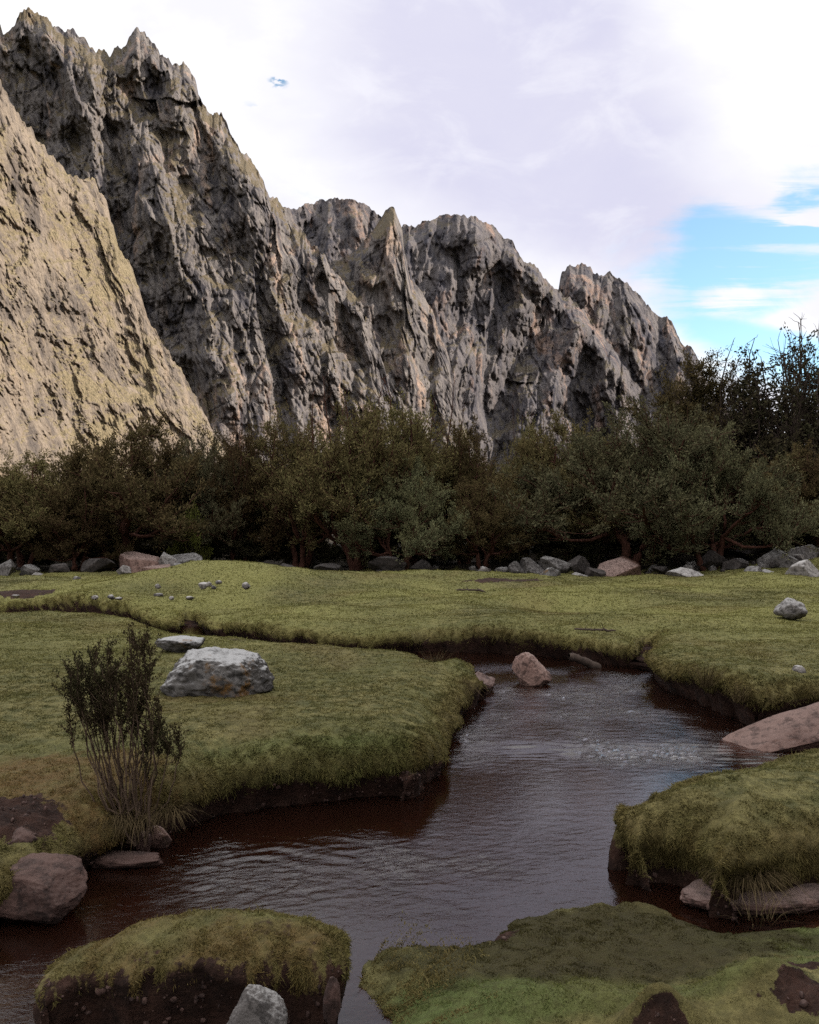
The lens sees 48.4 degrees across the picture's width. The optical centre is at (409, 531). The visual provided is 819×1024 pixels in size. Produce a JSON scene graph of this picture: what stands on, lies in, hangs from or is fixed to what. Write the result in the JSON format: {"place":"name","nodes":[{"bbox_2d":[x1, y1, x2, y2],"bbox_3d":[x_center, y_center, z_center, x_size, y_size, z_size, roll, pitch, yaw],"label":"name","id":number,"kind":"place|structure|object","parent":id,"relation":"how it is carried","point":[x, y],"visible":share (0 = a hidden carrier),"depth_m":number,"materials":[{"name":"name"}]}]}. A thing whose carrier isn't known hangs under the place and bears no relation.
{"place":"outdoors","nodes":[
{"label":"outdoors","id":0,"kind":"place"},
{"bbox_2d":[0,80,223,487],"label":"mountain","id":1,"kind":"structure","parent":0,"point":[78,333],"depth_m":372.26,"materials":[{"name":"stone"}]},
{"bbox_2d":[0,7,434,466],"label":"mountain","id":2,"kind":"structure","parent":0,"point":[249,299],"depth_m":684.69,"materials":[{"name":"stone"}]},
{"bbox_2d":[287,197,381,264],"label":"mountain","id":3,"kind":"structure","parent":0,"point":[334,228],"depth_m":1201.33,"materials":[{"name":"stone"}]},
{"bbox_2d":[329,207,479,462],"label":"mountain","id":4,"kind":"structure","parent":0,"point":[372,271],"depth_m":828.56,"materials":[{"name":"stone"}]},
{"bbox_2d":[0,527,818,1023],"bbox_3d":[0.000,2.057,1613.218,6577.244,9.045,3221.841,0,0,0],"label":"meadow","id":5,"kind":"structure","parent":0,"point":[738,987],"depth_m":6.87,"materials":[{"name":"plant"}]},
{"bbox_2d":[0,559,15,575],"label":"stone","id":6,"kind":"object","parent":5,"relation":"on","point":[8,568],"visible":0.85,"depth_m":37.99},
{"bbox_2d":[11,827,36,842],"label":"bank boulder","id":7,"kind":"object","parent":5,"relation":"on","point":[22,834],"visible":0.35,"depth_m":5.82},
{"bbox_2d":[0,546,54,563],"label":"tree","id":8,"kind":"object","parent":5,"relation":"on","point":[22,551],"visible":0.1,"depth_m":44.81,"materials":[{"name":"green plant"}]},
{"bbox_2d":[0,533,57,565],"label":"tree","id":9,"kind":"object","parent":5,"relation":"on","point":[47,562],"visible":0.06,"depth_m":44.48,"materials":[{"name":"green plant"}]},
{"bbox_2d":[20,564,39,574],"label":"stone","id":10,"kind":"object","parent":5,"relation":"on","point":[29,569],"visible":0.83,"depth_m":38.52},
{"bbox_2d":[49,563,69,572],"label":"boulder","id":11,"kind":"object","parent":5,"relation":"on","point":[62,567],"visible":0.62,"depth_m":38.19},
{"bbox_2d":[2,477,136,571],"bbox_3d":[-14.782,-0.362,40.786,5.696,4.970,5.420,0,0,36],"label":"tree","id":12,"kind":"object","parent":5,"relation":"on","point":[91,534],"visible":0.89,"depth_m":39.92,"materials":[{"name":"green plant"}]},
{"bbox_2d":[0,448,145,567],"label":"tree","id":13,"kind":"object","parent":5,"relation":"on","point":[10,479],"visible":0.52,"depth_m":40.72,"materials":[{"name":"green plant"}]},
{"bbox_2d":[80,558,116,572],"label":"boulder","id":14,"kind":"object","parent":5,"relation":"on","point":[96,565],"visible":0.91,"depth_m":38.78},
{"bbox_2d":[81,802,157,837],"bbox_3d":[-2.130,2.037,6.473,0.703,0.142,0.682,0,0,-31],"label":"grass tuft","id":15,"kind":"object","parent":5,"relation":"on","point":[118,817],"visible":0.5,"depth_m":6.40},
{"bbox_2d":[51,622,189,846],"bbox_3d":[-2.090,1.437,6.590,0.954,1.619,0.839,0,0,-12],"label":"shrub","id":16,"kind":"object","parent":5,"relation":"on","point":[103,705],"visible":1,"depth_m":6.57,"materials":[{"name":"green plant"}]},
{"bbox_2d":[0,409,245,568],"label":"tree","id":17,"kind":"object","parent":5,"relation":"on","point":[112,482],"visible":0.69,"depth_m":40.93,"materials":[{"name":"green plant"}]},
{"bbox_2d":[116,565,130,573],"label":"stone","id":18,"kind":"object","parent":5,"relation":"on","point":[124,569],"visible":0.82,"depth_m":38.25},
{"bbox_2d":[74,538,172,563],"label":"tree","id":19,"kind":"object","parent":5,"relation":"on","point":[114,560],"visible":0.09,"depth_m":44.26,"materials":[{"name":"green plant"}]},
{"bbox_2d":[119,551,159,572],"bbox_3d":[-11.604,1.473,39.788,2.473,1.214,1.424,0,0,16],"label":"boulder","id":20,"kind":"object","parent":5,"relation":"on","point":[134,561],"visible":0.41,"depth_m":39.34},
{"bbox_2d":[102,806,181,849],"bbox_3d":[-1.880,2.104,6.476,0.594,0.162,0.579,0,0,-21],"label":"grass tuft","id":21,"kind":"object","parent":5,"relation":"on","point":[142,824],"visible":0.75,"depth_m":6.44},
{"bbox_2d":[142,564,170,570],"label":"boulder","id":22,"kind":"object","parent":5,"relation":"on","point":[146,568],"visible":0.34,"depth_m":38.58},
{"bbox_2d":[158,552,178,565],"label":"boulder","id":23,"kind":"object","parent":5,"relation":"on","point":[165,558],"visible":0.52,"depth_m":39.25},
{"bbox_2d":[137,799,206,831],"bbox_3d":[-1.720,2.036,6.622,0.549,0.127,0.608,0,0,-15],"label":"grass tuft","id":24,"kind":"object","parent":5,"relation":"on","point":[175,812],"visible":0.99,"depth_m":6.57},
{"bbox_2d":[155,635,204,652],"bbox_3d":[-3.430,1.745,13.838,0.711,0.275,0.595,0,0,34],"label":"flat rock","id":25,"kind":"object","parent":5,"relation":"on","point":[180,644],"visible":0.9,"depth_m":13.66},
{"bbox_2d":[141,511,226,559],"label":"tree","id":26,"kind":"object","parent":5,"relation":"on","point":[164,542],"visible":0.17,"depth_m":43.48,"materials":[{"name":"green plant"}]},
{"bbox_2d":[171,553,202,563],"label":"boulder","id":27,"kind":"object","parent":5,"relation":"on","point":[184,558],"visible":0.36,"depth_m":40.17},
{"bbox_2d":[165,500,213,559],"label":"tree","id":28,"kind":"object","parent":5,"relation":"on","point":[192,543],"visible":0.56,"depth_m":41.35,"materials":[{"name":"green plant"}]},
{"bbox_2d":[110,427,270,559],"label":"tree","id":29,"kind":"object","parent":5,"relation":"on","point":[207,472],"visible":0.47,"depth_m":42.89,"materials":[{"name":"green plant"}]},
{"bbox_2d":[198,582,206,589],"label":"stone","id":30,"kind":"object","parent":5,"relation":"on","point":[202,585],"visible":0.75,"depth_m":16.53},
{"bbox_2d":[170,529,253,559],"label":"tree","id":31,"kind":"object","parent":5,"relation":"on","point":[221,555],"depth_m":44.75,"materials":[{"name":"green plant"}]},
{"bbox_2d":[160,647,274,697],"bbox_3d":[-2.113,1.607,10.053,1.221,0.643,0.977,0,0,0],"label":"boulder","id":32,"kind":"object","parent":5,"relation":"on","point":[219,672],"visible":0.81,"depth_m":9.68,"materials":[{"name":"stone"}]},
{"bbox_2d":[178,401,291,560],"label":"tree","id":33,"kind":"object","parent":5,"relation":"on","point":[273,533],"visible":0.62,"depth_m":42.86,"materials":[{"name":"green plant"}]},
{"bbox_2d":[189,527,282,561],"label":"tree","id":34,"kind":"object","parent":5,"relation":"on","point":[242,545],"visible":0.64,"depth_m":43.66,"materials":[{"name":"green plant"}]},
{"bbox_2d":[242,582,249,589],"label":"stone","id":35,"kind":"object","parent":5,"relation":"on","point":[245,585],"visible":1,"depth_m":18.29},
{"bbox_2d":[227,984,287,1023],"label":"island rock","id":36,"kind":"object","parent":5,"relation":"on","point":[258,1004],"visible":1,"depth_m":3.64,"materials":[{"name":"stone"}]},
{"bbox_2d":[257,526,341,563],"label":"tree","id":37,"kind":"object","parent":5,"relation":"on","point":[282,548],"visible":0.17,"depth_m":44.24,"materials":[{"name":"green plant"}]},
{"bbox_2d":[238,387,366,568],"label":"tree","id":38,"kind":"object","parent":5,"relation":"on","point":[273,467],"visible":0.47,"depth_m":42.45,"materials":[{"name":"green plant"}]},
{"bbox_2d":[256,517,352,565],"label":"tree","id":39,"kind":"object","parent":5,"relation":"on","point":[329,553],"visible":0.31,"depth_m":43.90,"materials":[{"name":"green plant"}]},
{"bbox_2d":[313,563,340,570],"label":"boulder","id":40,"kind":"object","parent":5,"relation":"on","point":[330,566],"visible":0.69,"depth_m":39.43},
{"bbox_2d":[323,976,340,1023],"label":"channel stone","id":41,"kind":"object","parent":5,"relation":"on","point":[331,1004],"visible":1,"depth_m":3.86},
{"bbox_2d":[248,371,451,570],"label":"tree","id":42,"kind":"object","parent":5,"relation":"on","point":[366,444],"visible":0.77,"depth_m":40.14,"materials":[{"name":"green plant"}]},
{"bbox_2d":[307,531,394,563],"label":"tree","id":43,"kind":"object","parent":5,"relation":"on","point":[317,550],"visible":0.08,"depth_m":45.01,"materials":[{"name":"green plant"}]},
{"bbox_2d":[368,556,406,570],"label":"boulder","id":44,"kind":"object","parent":5,"relation":"on","point":[386,563],"visible":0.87,"depth_m":39.17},
{"bbox_2d":[343,537,436,564],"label":"tree","id":45,"kind":"object","parent":5,"relation":"on","point":[381,550],"visible":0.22,"depth_m":43.60,"materials":[{"name":"green plant"}]},
{"bbox_2d":[323,456,475,570],"bbox_3d":[-0.043,-0.687,40.555,6.506,5.612,6.927,0,0,23],"label":"bush","id":46,"kind":"object","parent":5,"relation":"on","point":[410,520],"visible":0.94,"depth_m":39.37,"materials":[{"name":"green plant"}]},
{"bbox_2d":[410,559,432,569],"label":"boulder","id":47,"kind":"object","parent":5,"relation":"on","point":[421,564],"visible":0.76,"depth_m":39.54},
{"bbox_2d":[338,374,520,565],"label":"tree","id":48,"kind":"object","parent":5,"relation":"on","point":[447,475],"visible":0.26,"depth_m":43.77,"materials":[{"name":"green plant"}]},
{"bbox_2d":[419,649,454,661],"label":"grass tuft","id":49,"kind":"object","parent":5,"relation":"on","point":[434,658],"visible":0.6,"depth_m":12.67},
{"bbox_2d":[422,507,502,563],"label":"tree","id":50,"kind":"object","parent":5,"relation":"on","point":[460,557],"visible":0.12,"depth_m":43.72,"materials":[{"name":"green plant"}]},
{"bbox_2d":[417,401,521,563],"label":"tree","id":51,"kind":"object","parent":5,"relation":"on","point":[463,454],"visible":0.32,"depth_m":43.44,"materials":[{"name":"green plant"}]},
{"bbox_2d":[456,587,484,591],"bbox_3d":[1.818,1.711,27.212,0.175,0.170,1.307,0,0,-33],"label":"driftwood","id":52,"kind":"object","parent":5,"relation":"on","point":[477,589],"visible":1,"depth_m":27.15,"materials":[{"name":"brown wood"}]},
{"bbox_2d":[419,443,523,533],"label":"tree","id":53,"kind":"object","parent":5,"relation":"on","point":[500,469],"depth_m":52.31,"materials":[{"name":"green plant"}]},
{"bbox_2d":[456,678,492,694],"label":"grass tuft","id":54,"kind":"object","parent":5,"relation":"on","point":[472,685],"visible":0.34,"depth_m":11.57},
{"bbox_2d":[424,458,555,569],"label":"tree","id":55,"kind":"object","parent":5,"relation":"on","point":[493,525],"visible":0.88,"depth_m":40.27,"materials":[{"name":"green plant"}]},
{"bbox_2d":[451,531,536,560],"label":"tree","id":56,"kind":"object","parent":5,"relation":"on","point":[529,550],"visible":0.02,"depth_m":45.69,"materials":[{"name":"green plant"}]},
{"bbox_2d":[495,567,507,571],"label":"stone","id":57,"kind":"object","parent":5,"relation":"on","point":[502,569],"visible":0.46,"depth_m":39.05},
{"bbox_2d":[508,561,521,573],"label":"stone","id":58,"kind":"object","parent":5,"relation":"on","point":[514,567],"visible":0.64,"depth_m":39.11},
{"bbox_2d":[500,401,556,557],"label":"tree","id":59,"kind":"object","parent":5,"relation":"on","point":[527,431],"visible":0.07,"depth_m":46.87,"materials":[{"name":"green plant"}]},
{"bbox_2d":[520,558,543,573],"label":"boulder","id":60,"kind":"object","parent":5,"relation":"on","point":[529,565],"visible":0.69,"depth_m":39.21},
{"bbox_2d":[492,530,579,563],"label":"tree","id":61,"kind":"object","parent":5,"relation":"on","point":[545,552],"visible":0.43,"depth_m":43.39,"materials":[{"name":"green plant"}]},
{"bbox_2d":[539,567,560,575],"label":"boulder","id":62,"kind":"object","parent":5,"relation":"on","point":[550,571],"visible":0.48,"depth_m":35.60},
{"bbox_2d":[538,556,570,573],"bbox_3d":[6.229,1.513,39.503,1.621,0.894,0.921,0,0,37],"label":"boulder","id":63,"kind":"object","parent":5,"relation":"on","point":[546,562],"visible":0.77,"depth_m":39.17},
{"bbox_2d":[487,406,648,561],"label":"tree","id":64,"kind":"object","parent":5,"relation":"on","point":[542,451],"visible":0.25,"depth_m":43.57,"materials":[{"name":"green plant"}]},
{"bbox_2d":[531,514,607,557],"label":"tree","id":65,"kind":"object","parent":5,"relation":"on","point":[543,546],"visible":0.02,"depth_m":47.06,"materials":[{"name":"green plant"}]},
{"bbox_2d":[568,555,590,574],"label":"boulder","id":66,"kind":"object","parent":5,"relation":"on","point":[579,564],"visible":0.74,"depth_m":39.15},
{"bbox_2d":[547,514,639,565],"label":"tree","id":67,"kind":"object","parent":5,"relation":"on","point":[594,546],"visible":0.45,"depth_m":43.51,"materials":[{"name":"green plant"}]},
{"bbox_2d":[574,622,615,631],"bbox_3d":[3.318,1.709,16.317,0.744,0.171,0.087,0,0,20],"label":"driftwood","id":68,"kind":"object","parent":5,"relation":"on","point":[594,629],"visible":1,"depth_m":16.32,"materials":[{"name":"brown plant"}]},
{"bbox_2d":[585,567,605,576],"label":"boulder","id":69,"kind":"object","parent":5,"relation":"on","point":[589,572],"visible":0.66,"depth_m":37.71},
{"bbox_2d":[597,556,640,576],"bbox_3d":[8.897,1.540,38.577,2.075,1.026,1.660,9,0,0],"label":"boulder","id":70,"kind":"object","parent":5,"relation":"on","point":[622,566],"visible":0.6,"depth_m":38.26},
{"bbox_2d":[601,512,640,553],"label":"tree","id":71,"kind":"object","parent":5,"relation":"on","point":[619,543],"visible":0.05,"depth_m":46.15,"materials":[{"name":"green plant"}]},
{"bbox_2d":[484,394,807,568],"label":"tree","id":72,"kind":"object","parent":5,"relation":"on","point":[546,487],"visible":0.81,"depth_m":40.23,"materials":[{"name":"green plant"}]},
{"bbox_2d":[651,566,668,574],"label":"boulder","id":73,"kind":"object","parent":5,"relation":"on","point":[663,570],"visible":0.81,"depth_m":39.11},
{"bbox_2d":[627,525,718,562],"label":"tree","id":74,"kind":"object","parent":5,"relation":"on","point":[667,555],"visible":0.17,"depth_m":43.86,"materials":[{"name":"green plant"}]},
{"bbox_2d":[666,567,702,576],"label":"boulder","id":75,"kind":"object","parent":5,"relation":"on","point":[683,572],"visible":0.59,"depth_m":36.18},
{"bbox_2d":[621,341,758,496],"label":"tree","id":76,"kind":"object","parent":5,"relation":"on","point":[692,398],"visible":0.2,"depth_m":49.09,"materials":[{"name":"green plant"}]},
{"bbox_2d":[664,658,725,687],"bbox_3d":[3.596,1.714,11.118,0.834,0.372,0.903,0,0,45],"label":"grass tuft","id":77,"kind":"object","parent":5,"relation":"on","point":[704,684],"visible":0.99,"depth_m":11.12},
{"bbox_2d":[694,550,727,568],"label":"boulder","id":78,"kind":"object","parent":5,"relation":"on","point":[711,558],"visible":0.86,"depth_m":40.11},
{"bbox_2d":[626,415,818,570],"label":"tree","id":79,"kind":"object","parent":5,"relation":"on","point":[758,494],"visible":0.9,"depth_m":39.22,"materials":[{"name":"green plant"}]},
{"bbox_2d":[646,335,804,468],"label":"tree","id":80,"kind":"object","parent":5,"relation":"on","point":[744,425],"visible":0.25,"depth_m":48.29,"materials":[{"name":"green plant"}]},
{"bbox_2d":[707,678,755,702],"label":"grass tuft","id":81,"kind":"object","parent":5,"relation":"on","point":[738,700],"visible":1,"depth_m":10.43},
{"bbox_2d":[722,558,749,569],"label":"boulder","id":82,"kind":"object","parent":5,"relation":"on","point":[734,564],"visible":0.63,"depth_m":39.17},
{"bbox_2d":[704,497,777,552],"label":"tree","id":83,"kind":"object","parent":5,"relation":"on","point":[757,541],"visible":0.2,"depth_m":42.54,"materials":[{"name":"green plant"}]},
{"bbox_2d":[727,541,761,558],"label":"boulder","id":84,"kind":"object","parent":5,"relation":"on","point":[744,552],"visible":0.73,"depth_m":42.10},
{"bbox_2d":[684,866,813,913],"bbox_3d":[2.049,2.138,5.548,0.780,0.167,0.646,0,0,23],"label":"grass tuft","id":85,"kind":"object","parent":5,"relation":"on","point":[759,875],"visible":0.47,"depth_m":5.47,"materials":[{"name":"plant"}]},
{"bbox_2d":[707,365,791,494],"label":"tree","id":86,"kind":"object","parent":5,"relation":"on","point":[725,418],"visible":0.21,"depth_m":48.25,"materials":[{"name":"green plant"}]},
{"bbox_2d":[744,566,763,571],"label":"boulder","id":87,"kind":"object","parent":5,"relation":"on","point":[754,568],"visible":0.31,"depth_m":35.63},
{"bbox_2d":[720,886,789,927],"bbox_3d":[1.933,2.087,5.038,0.451,0.146,0.501,0,0,21],"label":"grass tuft","id":88,"kind":"object","parent":5,"relation":"on","point":[762,914],"visible":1,"depth_m":5.08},
{"bbox_2d":[710,314,818,472],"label":"tree","id":89,"kind":"object","parent":5,"relation":"on","point":[815,422],"visible":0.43,"depth_m":47.55,"materials":[{"name":"green plant"}]},
{"bbox_2d":[713,438,818,548],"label":"tree","id":90,"kind":"object","parent":5,"relation":"on","point":[798,453],"visible":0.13,"depth_m":43.10,"materials":[{"name":"green plant"}]},
{"bbox_2d":[722,702,818,751],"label":"rock slab","id":91,"kind":"object","parent":5,"relation":"on","point":[795,730],"visible":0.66,"depth_m":9.87,"materials":[{"name":"stone"}]},
{"bbox_2d":[769,562,779,567],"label":"stone","id":92,"kind":"object","parent":5,"relation":"on","point":[774,564],"visible":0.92,"depth_m":38.30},
{"bbox_2d":[757,548,798,567],"bbox_3d":[15.882,1.365,38.807,1.967,1.331,1.251,0,0,33],"label":"boulder","id":93,"kind":"object","parent":5,"relation":"on","point":[766,560],"visible":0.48,"depth_m":38.46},
{"bbox_2d":[747,316,818,474],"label":"tree","id":94,"kind":"object","parent":5,"relation":"on","point":[785,424],"visible":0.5,"depth_m":47.23,"materials":[{"name":"green plant"}]},
{"bbox_2d":[760,449,818,547],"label":"tree","id":95,"kind":"object","parent":5,"relation":"on","point":[814,469],"visible":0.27,"depth_m":42.53,"materials":[{"name":"green plant"}]},
{"bbox_2d":[773,598,807,618],"bbox_3d":[7.936,1.614,19.009,0.673,0.442,0.538,0,0,0],"label":"meadow boulder","id":96,"kind":"object","parent":5,"relation":"on","point":[790,608],"visible":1,"depth_m":18.85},
{"bbox_2d":[774,346,818,461],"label":"tree","id":97,"kind":"object","parent":5,"relation":"on","point":[810,431],"visible":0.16,"depth_m":47.23,"materials":[{"name":"green plant"}]},
{"bbox_2d":[782,505,815,546],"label":"tree","id":98,"kind":"object","parent":5,"relation":"on","point":[807,540],"visible":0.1,"depth_m":42.76,"materials":[{"name":"green plant"}]},
{"bbox_2d":[792,665,805,672],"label":"white stone","id":99,"kind":"object","parent":5,"relation":"on","point":[798,668],"visible":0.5,"depth_m":11.26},
{"bbox_2d":[784,544,817,559],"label":"boulder","id":100,"kind":"object","parent":5,"relation":"on","point":[805,552],"visible":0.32,"depth_m":40.21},
{"bbox_2d":[785,560,818,576],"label":"boulder","id":101,"kind":"object","parent":5,"relation":"on","point":[808,568],"visible":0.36,"depth_m":33.99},
{"bbox_2d":[0,626,818,1023],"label":"water","id":102,"kind":"structure","parent":0,"point":[498,824],"depth_m":6.84,"materials":[{"name":"liquid"}]},
{"bbox_2d":[0,852,87,923],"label":"bank boulder","id":103,"kind":"object","parent":102,"relation":"on","point":[49,888],"visible":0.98,"depth_m":5.46,"materials":[{"name":"stone"}]},
{"bbox_2d":[91,850,162,868],"bbox_3d":[-2.044,2.326,6.416,0.632,0.120,0.221,0,0,0],"label":"wet slab","id":104,"kind":"object","parent":102,"relation":"on","point":[112,859],"depth_m":6.35,"materials":[{"name":"stone"}]},
{"bbox_2d":[133,831,151,851],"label":"bank stone","id":105,"kind":"object","parent":102,"relation":"on","point":[140,847],"visible":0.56,"depth_m":6.66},
{"bbox_2d":[150,825,171,847],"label":"bank stone","id":106,"kind":"object","parent":102,"relation":"on","point":[162,840],"visible":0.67,"depth_m":6.74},
{"bbox_2d":[475,672,494,693],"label":"bank rock","id":107,"kind":"object","parent":102,"relation":"in","point":[488,680],"visible":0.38,"depth_m":13.08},
{"bbox_2d":[512,652,551,685],"bbox_3d":[1.862,2.118,13.822,0.590,0.580,0.472,0,0,0],"label":"stream boulder","id":108,"kind":"object","parent":102,"relation":"in","point":[528,669],"visible":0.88,"depth_m":13.66,"materials":[{"name":"stone"}]},
{"bbox_2d":[568,653,601,667],"bbox_3d":[2.969,2.219,15.443,0.606,0.335,0.186,0,0,-8],"label":"driftwood","id":109,"kind":"object","parent":102,"relation":"in","point":[584,661],"visible":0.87,"depth_m":15.38,"materials":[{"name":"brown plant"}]},
{"bbox_2d":[680,878,818,914],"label":"rocks","id":110,"kind":"object","parent":102,"relation":"on","point":[693,894],"visible":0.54,"depth_m":5.61,"materials":[{"name":"stone"}]},
{"bbox_2d":[0,0,818,432],"label":"sky","id":111,"kind":"structure","parent":0,"point":[670,148],"materials":[{"name":"white"}]},
{"bbox_2d":[402,214,661,473],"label":"mountain","id":112,"kind":"structure","parent":0,"point":[513,326],"depth_m":985.74,"materials":[{"name":"stone"}]},
{"bbox_2d":[559,263,755,439],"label":"mountain","id":113,"kind":"structure","parent":0,"point":[639,334],"depth_m":1097.44,"materials":[{"name":"stone"}]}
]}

